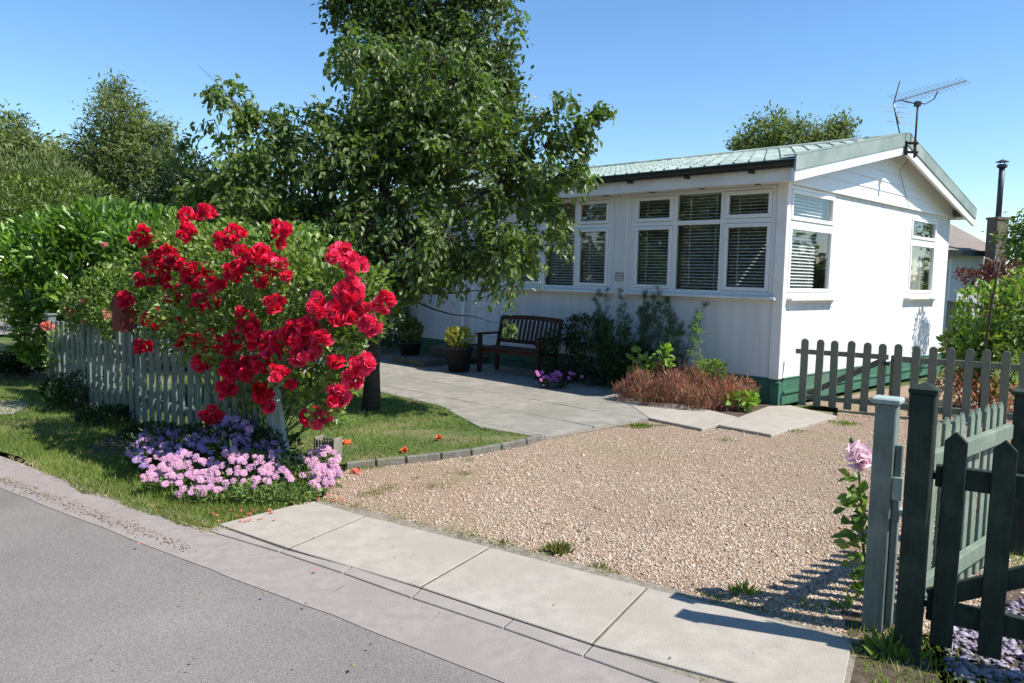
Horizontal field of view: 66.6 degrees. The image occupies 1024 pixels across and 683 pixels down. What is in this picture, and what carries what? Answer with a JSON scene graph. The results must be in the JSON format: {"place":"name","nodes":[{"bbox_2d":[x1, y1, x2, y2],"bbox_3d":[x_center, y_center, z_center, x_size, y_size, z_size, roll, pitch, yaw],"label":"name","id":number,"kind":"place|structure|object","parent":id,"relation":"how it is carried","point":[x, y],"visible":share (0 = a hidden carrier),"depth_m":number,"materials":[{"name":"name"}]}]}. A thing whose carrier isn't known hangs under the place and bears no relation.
{"place":"outdoors","nodes":[
{"label":"outdoors","id":0,"kind":"place"},
{"bbox_2d":[0,340,46,376],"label":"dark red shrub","id":1,"kind":"object","parent":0,"point":[11,365],"visible":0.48,"depth_m":11.00,"materials":[{"name":"green plant"}]},
{"bbox_2d":[0,313,94,334],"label":"side lane","id":2,"kind":"structure","parent":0,"point":[8,326],"depth_m":19.30,"materials":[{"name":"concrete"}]},
{"bbox_2d":[0,143,96,329],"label":"upright shrub","id":3,"kind":"object","parent":2,"relation":"on","point":[32,167],"visible":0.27,"depth_m":17.53,"materials":[{"name":"green plant"}]},
{"bbox_2d":[48,64,192,219],"bbox_3d":[-11.747,-4.737,23.792,4.434,7.171,3.537,1,5,0],"label":"feathery tree","id":4,"kind":"object","parent":2,"relation":"on","point":[121,141],"visible":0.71,"depth_m":23.02,"materials":[{"name":"green plant"}]},
{"bbox_2d":[84,434,160,456],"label":"bare ground","id":5,"kind":"structure","parent":0,"point":[99,444],"depth_m":6.70,"materials":[{"name":"soil"}]},
{"bbox_2d":[0,488,503,682],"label":"road","id":6,"kind":"structure","parent":0,"point":[221,628],"depth_m":3.39,"materials":[{"name":"grey asphalt"}]},
{"bbox_2d":[0,456,653,682],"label":"road channel","id":7,"kind":"object","parent":6,"relation":"on","point":[462,641],"visible":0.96,"depth_m":3.72,"materials":[{"name":"concrete"}]},
{"bbox_2d":[0,476,196,551],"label":"gutter grit","id":8,"kind":"object","parent":7,"relation":"on","point":[31,488],"visible":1,"depth_m":4.90,"materials":[{"name":"beige gravel"}]},
{"bbox_2d":[185,367,532,463],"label":"lawn","id":9,"kind":"structure","parent":0,"point":[478,432],"depth_m":7.54,"materials":[{"name":"green plant"}]},
{"bbox_2d":[164,10,618,410],"bbox_3d":[-1.344,-1.317,8.527,4.840,4.246,2.328,1,5,0],"label":"cherry tree","id":10,"kind":"object","parent":9,"relation":"on","point":[367,155],"visible":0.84,"depth_m":8.18,"materials":[{"name":"green plant"}]},
{"bbox_2d":[0,266,1022,500],"bbox_3d":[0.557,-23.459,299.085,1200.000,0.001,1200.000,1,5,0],"label":"ground","id":11,"kind":"structure","parent":0,"point":[36,377],"depth_m":11.39,"materials":[{"name":"green plant"}]},
{"bbox_2d":[0,99,84,250],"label":"rounded tree","id":12,"kind":"object","parent":11,"relation":"on","point":[16,134],"visible":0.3,"depth_m":27.78,"materials":[{"name":"green plant"}]},
{"bbox_2d":[0,170,144,339],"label":"yellow green hedge","id":13,"kind":"object","parent":11,"relation":"on","point":[8,210],"visible":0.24,"depth_m":13.54,"materials":[{"name":"green plant"}]},
{"bbox_2d":[0,193,202,378],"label":"laurel hedge","id":14,"kind":"object","parent":11,"relation":"on","point":[63,243],"visible":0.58,"depth_m":9.84,"materials":[{"name":"green plant"}]},
{"bbox_2d":[0,378,340,534],"bbox_3d":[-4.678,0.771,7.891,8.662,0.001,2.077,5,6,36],"label":"grass verge","id":15,"kind":"object","parent":11,"relation":"on","point":[34,414],"depth_m":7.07,"materials":[{"name":"green plant"}]},
{"bbox_2d":[35,320,75,397],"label":"peach rose","id":16,"kind":"object","parent":15,"relation":"on","point":[43,326],"visible":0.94,"depth_m":8.79,"materials":[{"name":"green plant"}]},
{"bbox_2d":[56,242,139,405],"bbox_3d":[-4.068,-0.119,8.073,1.854,1.802,0.699,5,6,34],"label":"pink rose bush","id":17,"kind":"object","parent":15,"relation":"on","point":[100,307],"visible":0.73,"depth_m":8.14,"materials":[{"name":"green plant"}]},
{"bbox_2d":[38,368,179,440],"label":"fence undergrowth","id":18,"kind":"object","parent":15,"relation":"on","point":[60,393],"visible":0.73,"depth_m":7.87,"materials":[{"name":"green plant"}]},
{"bbox_2d":[44,313,289,462],"bbox_3d":[-3.585,0.397,7.562,5.400,1.075,0.162,6,6,42],"label":"picket fence","id":19,"kind":"object","parent":15,"relation":"on","point":[140,400],"visible":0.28,"depth_m":7.44,"materials":[{"name":"green paint"}]},
{"bbox_2d":[109,291,137,374],"bbox_3d":[-3.490,-0.072,7.019,0.200,0.757,0.155,5,6,35],"label":"letter box","id":20,"kind":"object","parent":19,"relation":"attached to","point":[125,325],"visible":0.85,"depth_m":6.98,"materials":[{"name":"red paint"}]},
{"bbox_2d":[119,415,305,475],"bbox_3d":[-2.231,0.795,5.839,1.374,0.468,0.705,1,5,0],"label":"purple aster","id":21,"kind":"object","parent":15,"relation":"on","point":[228,426],"visible":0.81,"depth_m":5.74,"materials":[{"name":"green plant"}]},
{"bbox_2d":[140,427,324,505],"bbox_3d":[-1.924,0.860,5.431,1.349,0.466,0.800,1,5,0],"label":"pink daisy plant","id":22,"kind":"object","parent":15,"relation":"on","point":[214,478],"visible":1,"depth_m":5.24,"materials":[{"name":"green plant"}]},
{"bbox_2d":[102,203,396,462],"bbox_3d":[-2.211,-0.062,6.282,3.631,2.081,1.211,6,7,43],"label":"rose bush","id":23,"kind":"object","parent":15,"relation":"on","point":[315,329],"visible":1,"depth_m":5.61,"materials":[{"name":"red plant"}]},
{"bbox_2d":[296,445,343,495],"bbox_3d":[-1.342,0.910,5.499,0.342,0.314,0.561,0,5,-21],"label":"lilac aster","id":24,"kind":"object","parent":15,"relation":"on","point":[327,472],"visible":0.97,"depth_m":5.45,"materials":[{"name":"pink plant"}]},
{"bbox_2d":[127,139,310,234],"bbox_3d":[-6.427,-2.775,18.185,4.806,3.802,3.671,4,6,32],"label":"dark tree","id":25,"kind":"object","parent":11,"relation":"on","point":[165,185],"visible":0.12,"depth_m":17.92,"materials":[{"name":"green plant"}]},
{"bbox_2d":[131,220,409,365],"bbox_3d":[-3.993,-0.806,12.505,4.542,2.448,2.384,1,5,0],"label":"dark hedge","id":26,"kind":"object","parent":11,"relation":"on","point":[399,323],"visible":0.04,"depth_m":12.80,"materials":[{"name":"green plant"}]},
{"bbox_2d":[310,0,539,189],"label":"tall tree","id":27,"kind":"object","parent":11,"relation":"on","point":[396,19],"visible":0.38,"depth_m":20.09,"materials":[{"name":"green plant"}]},
{"bbox_2d":[315,132,976,405],"bbox_3d":[1.586,-1.647,15.904,7.120,3.800,12.054,-3,7,-44],"label":"bungalow","id":28,"kind":"object","parent":11,"relation":"on","point":[775,255],"visible":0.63,"depth_m":11.41,"materials":[{"name":"white plastic"}]},
{"bbox_2d":[474,233,501,342],"bbox_3d":[-0.415,-0.944,13.536,0.099,1.920,0.720,-3,7,-44],"label":"door","id":29,"kind":"structure","parent":28,"relation":"in","point":[481,307],"depth_m":13.60,"materials":[{"name":"metal"}]},
{"bbox_2d":[512,196,611,289],"bbox_3d":[0.790,-1.540,12.362,0.175,1.380,2.080,-3,7,-44],"label":"window","id":30,"kind":"structure","parent":28,"relation":"in","point":[603,226],"depth_m":12.02,"materials":[{"name":"white plastic"}]},
{"bbox_2d":[630,185,776,295],"bbox_3d":[2.556,-1.348,10.575,0.175,1.380,2.200,-3,7,-44],"label":"window","id":31,"kind":"structure","parent":28,"relation":"in","point":[671,223],"depth_m":10.50,"materials":[{"name":"white plastic"}]},
{"bbox_2d":[786,185,835,295],"bbox_3d":[3.857,-1.287,10.216,1.340,1.380,0.162,-3,7,-44],"label":"window","id":32,"kind":"structure","parent":28,"relation":"in","point":[798,224],"depth_m":10.28,"materials":[{"name":"white plastic"}]},
{"bbox_2d":[906,214,937,295],"bbox_3d":[6.836,-1.433,13.160,1.280,1.320,0.189,-3,7,-44],"label":"window","id":33,"kind":"structure","parent":28,"relation":"in","point":[917,245],"depth_m":13.28,"materials":[{"name":"white plastic"}]},
{"bbox_2d":[887,77,970,157],"bbox_3d":[6.011,-3.253,11.417,1.098,1.157,0.466,5,6,40],"label":"tv aerial","id":34,"kind":"object","parent":28,"relation":"attached to","point":[914,143],"visible":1,"depth_m":11.38,"materials":[{"name":"metal"}]},
{"bbox_2d":[320,378,1023,635],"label":"gravel drive","id":35,"kind":"structure","parent":11,"relation":"on","point":[904,392],"depth_m":5.86,"materials":[{"name":"beige gravel"}]},
{"bbox_2d":[345,434,542,470],"bbox_3d":[-0.474,0.963,6.704,2.023,0.096,0.186,-2,6,-38],"label":"lawn edging","id":36,"kind":"object","parent":35,"relation":"on","point":[417,458],"visible":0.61,"depth_m":6.53,"materials":[{"name":"concrete"}]},
{"bbox_2d":[535,538,575,555],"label":"weed","id":37,"kind":"object","parent":35,"relation":"on","point":[554,548],"visible":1,"depth_m":4.38,"materials":[{"name":"green plant"}]},
{"bbox_2d":[316,419,834,630],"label":"edge weeds","id":38,"kind":"object","parent":35,"relation":"on","point":[428,486],"visible":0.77,"depth_m":4.66,"materials":[{"name":"green plant"}]},
{"bbox_2d":[718,405,836,437],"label":"patio slab","id":39,"kind":"structure","parent":35,"relation":"on","point":[771,421],"depth_m":8.58,"materials":[{"name":"concrete"}]},
{"bbox_2d":[889,344,1023,424],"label":"rounded picket fence","id":40,"kind":"object","parent":35,"relation":"on","point":[968,364],"visible":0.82,"depth_m":8.88,"materials":[{"name":"grey wood"}]},
{"bbox_2d":[796,338,889,411],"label":"picket gate","id":41,"kind":"structure","parent":40,"relation":"attached to","point":[851,355],"depth_m":9.53,"materials":[{"name":"grey wood"}]},
{"bbox_2d":[924,402,1013,608],"bbox_3d":[2.221,0.789,3.844,1.245,0.890,0.066,-3,6,-42],"label":"weathered fence","id":42,"kind":"object","parent":35,"relation":"on","point":[990,437],"visible":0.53,"depth_m":3.94,"materials":[{"name":"green paint"}]},
{"bbox_2d":[925,366,1017,411],"bbox_3d":[5.633,0.602,9.503,0.956,0.599,1.221,1,5,0],"label":"border plant","id":43,"kind":"object","parent":35,"relation":"on","point":[974,396],"visible":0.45,"depth_m":9.37,"materials":[{"name":"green plant"}]},
{"bbox_2d":[936,265,1023,409],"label":"bright shrub","id":44,"kind":"object","parent":35,"relation":"on","point":[1002,337],"visible":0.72,"depth_m":9.59,"materials":[{"name":"green plant"}]},
{"bbox_2d":[951,254,1023,372],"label":"purple shrub","id":45,"kind":"object","parent":35,"relation":"on","point":[988,270],"visible":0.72,"depth_m":12.91,"materials":[{"name":"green plant"}]},
{"bbox_2d":[1010,388,1023,556],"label":"fence post","id":46,"kind":"object","parent":35,"relation":"on","point":[1017,533],"visible":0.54,"depth_m":4.49,"materials":[{"name":"green paint"}]},
{"bbox_2d":[632,391,774,416],"bbox_3d":[1.529,0.691,10.524,3.937,0.001,1.421,6,7,43],"label":"flower bed","id":47,"kind":"object","parent":11,"relation":"on","point":[741,413],"visible":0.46,"depth_m":9.40,"materials":[{"name":"soil"}]},
{"bbox_2d":[532,312,665,385],"bbox_3d":[1.241,0.128,11.162,1.087,1.073,2.160,-3,6,-42],"label":"bed shrub","id":48,"kind":"object","parent":47,"relation":"on","point":[573,343],"visible":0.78,"depth_m":11.17,"materials":[{"name":"green plant"}]},
{"bbox_2d":[578,309,653,387],"bbox_3d":[1.420,0.105,10.827,1.091,1.154,0.388,4,5,25],"label":"fennel","id":49,"kind":"object","parent":47,"relation":"on","point":[603,356],"visible":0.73,"depth_m":10.80,"materials":[{"name":"green plant"}]},
{"bbox_2d":[614,285,670,368],"bbox_3d":[1.802,-0.046,10.662,0.876,1.500,0.487,1,5,-9],"label":"fennel","id":50,"kind":"object","parent":47,"relation":"on","point":[646,336],"visible":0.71,"depth_m":10.64,"materials":[{"name":"green plant"}]},
{"bbox_2d":[626,342,674,396],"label":"lime plant","id":51,"kind":"object","parent":47,"relation":"on","point":[666,350],"visible":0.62,"depth_m":10.21,"materials":[{"name":"green plant"}]},
{"bbox_2d":[650,299,710,373],"bbox_3d":[2.207,0.078,10.390,0.746,1.318,0.540,-1,5,-25],"label":"fennel","id":52,"kind":"object","parent":47,"relation":"on","point":[673,333],"visible":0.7,"depth_m":10.30,"materials":[{"name":"green plant"}]},
{"bbox_2d":[611,349,760,411],"bbox_3d":[2.146,0.433,9.669,1.779,0.726,1.207,4,5,28],"label":"reddish ground cover","id":53,"kind":"object","parent":47,"relation":"on","point":[669,385],"visible":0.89,"depth_m":9.43,"materials":[{"name":"red plant"}]},
{"bbox_2d":[717,388,760,412],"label":"leafy plant","id":54,"kind":"object","parent":47,"relation":"on","point":[754,395],"visible":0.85,"depth_m":9.21,"materials":[{"name":"green plant"}]},
{"bbox_2d":[723,100,862,150],"bbox_3d":[11.298,-5.634,31.622,5.613,7.817,3.409,1,5,0],"label":"distant tree","id":55,"kind":"object","parent":11,"relation":"on","point":[776,135],"visible":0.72,"depth_m":30.86,"materials":[{"name":"green plant"}]},
{"bbox_2d":[942,159,1009,334],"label":"neighbour house","id":56,"kind":"structure","parent":11,"relation":"on","point":[967,250],"depth_m":24.21,"materials":[{"name":"white paint"}]},
{"bbox_2d":[981,208,1023,316],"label":"side tree","id":57,"kind":"object","parent":11,"relation":"on","point":[1015,244],"visible":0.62,"depth_m":17.20,"materials":[{"name":"green plant"}]},
{"bbox_2d":[0,0,1023,280],"label":"sky","id":58,"kind":"structure","parent":0,"point":[679,75],"materials":[{"name":"blue"}]},
{"bbox_2d":[219,500,859,682],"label":"slab bedding","id":59,"kind":"object","parent":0,"point":[543,557],"visible":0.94,"depth_m":4.04,"materials":[{"name":"grey concrete"}]},
{"bbox_2d":[219,501,363,549],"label":"footpath slab","id":60,"kind":"structure","parent":59,"relation":"on","point":[290,526],"depth_m":4.73,"materials":[{"name":"concrete"}]},
{"bbox_2d":[290,517,488,587],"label":"footpath slab","id":61,"kind":"structure","parent":59,"relation":"on","point":[416,557],"depth_m":4.31,"materials":[{"name":"concrete"}]},
{"bbox_2d":[235,532,689,677],"bbox_3d":[-0.539,1.205,3.808,2.951,0.001,0.101,5,6,35],"label":"kerb bedding","id":62,"kind":"object","parent":59,"relation":"on","point":[586,652],"visible":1,"depth_m":3.49,"materials":[{"name":"grey concrete"}]},
{"bbox_2d":[210,526,283,551],"bbox_3d":[-1.534,1.160,4.452,0.630,0.072,0.078,5,6,35],"label":"kerb stone","id":63,"kind":"object","parent":62,"relation":"on","point":[233,535],"visible":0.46,"depth_m":4.45,"materials":[{"name":"concrete"}]},
{"bbox_2d":[280,550,350,573],"bbox_3d":[-1.048,1.196,4.161,0.491,0.072,0.080,5,6,34],"label":"kerb stone","id":64,"kind":"object","parent":62,"relation":"on","point":[339,568],"visible":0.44,"depth_m":4.12,"materials":[{"name":"concrete"}]},
{"bbox_2d":[344,568,419,597],"bbox_3d":[-0.648,1.228,3.892,0.494,0.072,0.100,5,6,36],"label":"kerb stone","id":65,"kind":"object","parent":62,"relation":"on","point":[406,590],"visible":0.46,"depth_m":3.87,"materials":[{"name":"concrete"}]},
{"bbox_2d":[413,590,511,627],"bbox_3d":[-0.244,1.262,3.603,0.551,0.072,0.101,5,6,35],"label":"kerb stone","id":66,"kind":"object","parent":62,"relation":"on","point":[454,606],"visible":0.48,"depth_m":3.58,"materials":[{"name":"concrete"}]},
{"bbox_2d":[504,620,590,656],"bbox_3d":[0.146,1.294,3.331,0.407,0.072,0.097,5,6,35],"label":"kerb stone","id":67,"kind":"object","parent":62,"relation":"on","point":[575,647],"visible":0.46,"depth_m":3.31,"materials":[{"name":"concrete"}]},
{"bbox_2d":[584,646,698,682],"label":"kerb stone","id":68,"kind":"object","parent":62,"relation":"on","point":[648,672],"visible":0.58,"depth_m":3.08,"materials":[{"name":"concrete"}]},
{"bbox_2d":[289,516,646,644],"bbox_3d":[-0.122,1.198,3.980,3.460,0.001,0.686,5,6,33],"label":"joint filling","id":69,"kind":"object","parent":59,"relation":"on","point":[609,626],"visible":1,"depth_m":3.84,"materials":[{"name":"grey concrete"}]},
{"bbox_2d":[422,548,645,644],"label":"footpath slab","id":70,"kind":"structure","parent":59,"relation":"on","point":[589,608],"depth_m":3.79,"materials":[{"name":"concrete"}]},
{"bbox_2d":[594,588,851,682],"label":"footpath slab","id":71,"kind":"structure","parent":59,"relation":"on","point":[683,633],"depth_m":3.29,"materials":[{"name":"concrete"}]},
{"bbox_2d":[542,420,649,439],"bbox_3d":[-2.826,0.383,13.061,3.802,0.001,13.083,-3,7,-44],"label":"patio bedding","id":72,"kind":"object","parent":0,"point":[598,428],"visible":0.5,"depth_m":7.96,"materials":[{"name":"grey concrete"}]},
{"bbox_2d":[381,361,418,367],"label":"patio slab","id":73,"kind":"structure","parent":72,"relation":"on","point":[399,364],"depth_m":13.07,"materials":[{"name":"concrete"}]},
{"bbox_2d":[398,341,421,355],"bbox_3d":[-1.792,0.182,13.721,0.424,0.360,0.424,-3,7,-44],"label":"planter","id":74,"kind":"object","parent":73,"relation":"on","point":[409,349],"visible":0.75,"depth_m":13.56,"materials":[{"name":"black plastic"}]},
{"bbox_2d":[396,315,424,342],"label":"potted shrub","id":75,"kind":"object","parent":74,"relation":"in","point":[409,325],"visible":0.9,"depth_m":13.61,"materials":[{"name":"green plant"}]},
{"bbox_2d":[392,345,486,366],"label":"door steps","id":76,"kind":"structure","parent":73,"relation":"on","point":[437,356],"depth_m":13.26,"materials":[{"name":"concrete"}]},
{"bbox_2d":[380,377,447,388],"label":"patio slab","id":77,"kind":"structure","parent":72,"relation":"on","point":[406,383],"depth_m":10.85,"materials":[{"name":"concrete"}]},
{"bbox_2d":[393,371,465,380],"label":"patio slab","id":78,"kind":"structure","parent":72,"relation":"on","point":[427,375],"depth_m":11.72,"materials":[{"name":"concrete"}]},
{"bbox_2d":[401,394,470,406],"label":"patio slab","id":79,"kind":"structure","parent":72,"relation":"on","point":[440,400],"depth_m":9.47,"materials":[{"name":"concrete"}]},
{"bbox_2d":[405,385,492,397],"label":"patio slab","id":80,"kind":"structure","parent":72,"relation":"on","point":[449,391],"depth_m":10.21,"materials":[{"name":"concrete"}]},
{"bbox_2d":[416,365,482,373],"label":"patio slab","id":81,"kind":"structure","parent":72,"relation":"on","point":[443,369],"depth_m":12.61,"materials":[{"name":"concrete"}]},
{"bbox_2d":[444,345,473,372],"bbox_3d":[-0.836,0.288,12.307,0.466,0.430,0.466,-3,7,-44],"label":"planter","id":82,"kind":"object","parent":81,"relation":"on","point":[458,359],"visible":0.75,"depth_m":12.15,"materials":[{"name":"black plastic"}]},
{"bbox_2d":[443,325,477,346],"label":"golden shrub","id":83,"kind":"object","parent":82,"relation":"in","point":[464,333],"visible":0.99,"depth_m":12.23,"materials":[{"name":"yellow plant"}]},
{"bbox_2d":[431,377,507,388],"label":"patio slab","id":84,"kind":"structure","parent":72,"relation":"on","point":[468,382],"depth_m":11.06,"materials":[{"name":"concrete"}]},
{"bbox_2d":[443,403,526,421],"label":"patio slab","id":85,"kind":"structure","parent":72,"relation":"on","point":[476,412],"depth_m":8.70,"materials":[{"name":"concrete"}]},
{"bbox_2d":[451,370,524,379],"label":"patio slab","id":86,"kind":"structure","parent":72,"relation":"on","point":[487,375],"depth_m":11.93,"materials":[{"name":"concrete"}]},
{"bbox_2d":[451,393,543,407],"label":"patio slab","id":87,"kind":"structure","parent":72,"relation":"on","point":[497,400],"depth_m":9.55,"materials":[{"name":"concrete"}]},
{"bbox_2d":[472,384,556,396],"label":"patio slab","id":88,"kind":"structure","parent":72,"relation":"on","point":[515,390],"depth_m":10.42,"materials":[{"name":"concrete"}]},
{"bbox_2d":[481,414,592,435],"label":"patio slab","id":89,"kind":"structure","parent":72,"relation":"on","point":[535,424],"depth_m":8.05,"materials":[{"name":"concrete"}]},
{"bbox_2d":[506,371,571,377],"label":"patio slab","id":90,"kind":"structure","parent":72,"relation":"on","point":[531,374],"depth_m":12.18,"materials":[{"name":"concrete"}]},
{"bbox_2d":[476,315,562,379],"bbox_3d":[0.101,0.072,12.126,1.270,0.935,0.621,6,6,41],"label":"garden bench","id":91,"kind":"object","parent":90,"relation":"on","point":[497,349],"visible":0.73,"depth_m":12.21,"materials":[{"name":"red wood"}]},
{"bbox_2d":[502,402,603,419],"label":"patio slab","id":92,"kind":"structure","parent":72,"relation":"on","point":[552,411],"depth_m":8.91,"materials":[{"name":"concrete"}]},
{"bbox_2d":[535,370,583,388],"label":"magenta flowers","id":93,"kind":"object","parent":72,"relation":"on","point":[551,378],"visible":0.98,"depth_m":10.72,"materials":[{"name":"purple plant"}]},
{"bbox_2d":[521,392,612,406],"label":"patio slab","id":94,"kind":"structure","parent":72,"relation":"on","point":[567,399],"depth_m":9.76,"materials":[{"name":"concrete"}]},
{"bbox_2d":[538,384,613,395],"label":"patio slab","id":95,"kind":"structure","parent":72,"relation":"on","point":[577,389],"depth_m":10.60,"materials":[{"name":"concrete"}]},
{"bbox_2d":[562,412,641,427],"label":"patio slab","id":96,"kind":"structure","parent":72,"relation":"on","point":[600,420],"depth_m":8.39,"materials":[{"name":"concrete"}]},
{"bbox_2d":[576,401,645,417],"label":"patio slab","id":97,"kind":"structure","parent":72,"relation":"on","point":[620,408],"depth_m":9.12,"materials":[{"name":"concrete"}]},
{"bbox_2d":[625,400,738,431],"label":"patio slab","id":98,"kind":"structure","parent":72,"relation":"on","point":[688,417],"depth_m":8.73,"materials":[{"name":"concrete"}]},
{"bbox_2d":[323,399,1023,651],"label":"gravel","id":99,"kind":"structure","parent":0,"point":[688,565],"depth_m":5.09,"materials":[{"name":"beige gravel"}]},
{"bbox_2d":[840,607,986,682],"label":"front bed","id":100,"kind":"object","parent":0,"point":[858,676],"visible":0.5,"depth_m":3.16,"materials":[{"name":"soil"}]},
{"bbox_2d":[830,437,871,609],"bbox_3d":[1.619,0.865,3.663,0.258,0.846,0.219,1,5,0],"label":"pink poppy","id":101,"kind":"object","parent":100,"relation":"on","point":[856,450],"visible":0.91,"depth_m":3.67,"materials":[{"name":"green plant"}]},
{"bbox_2d":[861,395,904,632],"bbox_3d":[1.653,0.823,3.456,0.159,1.160,0.118,5,6,35],"label":"gate post","id":102,"kind":"object","parent":100,"relation":"on","point":[885,499],"visible":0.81,"depth_m":3.42,"materials":[{"name":"green paint"}]},
{"bbox_2d":[849,623,930,659],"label":"weed","id":103,"kind":"object","parent":100,"relation":"on","point":[888,645],"visible":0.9,"depth_m":3.25,"materials":[{"name":"green plant"}]},
{"bbox_2d":[893,382,940,659],"bbox_3d":[1.672,0.792,3.234,0.107,1.260,0.107,5,6,35],"label":"fence post","id":104,"kind":"object","parent":100,"relation":"on","point":[918,485],"visible":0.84,"depth_m":3.19,"materials":[{"name":"green paint"}]},
{"bbox_2d":[924,432,1023,659],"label":"garden gate","id":105,"kind":"structure","parent":104,"relation":"attached to","point":[990,619],"depth_m":3.15,"materials":[{"name":"green paint"}]},
{"bbox_2d":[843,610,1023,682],"bbox_3d":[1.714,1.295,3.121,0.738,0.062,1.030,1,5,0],"label":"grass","id":106,"kind":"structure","parent":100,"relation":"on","point":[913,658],"depth_m":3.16,"materials":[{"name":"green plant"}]},
{"bbox_2d":[921,588,1023,682],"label":"slate bed","id":107,"kind":"object","parent":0,"point":[1015,594],"depth_m":3.30,"materials":[{"name":"stone"}]},
{"bbox_2d":[942,597,1023,682],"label":"slate chippings","id":108,"kind":"object","parent":107,"relation":"on","point":[962,635],"visible":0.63,"depth_m":3.22,"materials":[{"name":"stone"}]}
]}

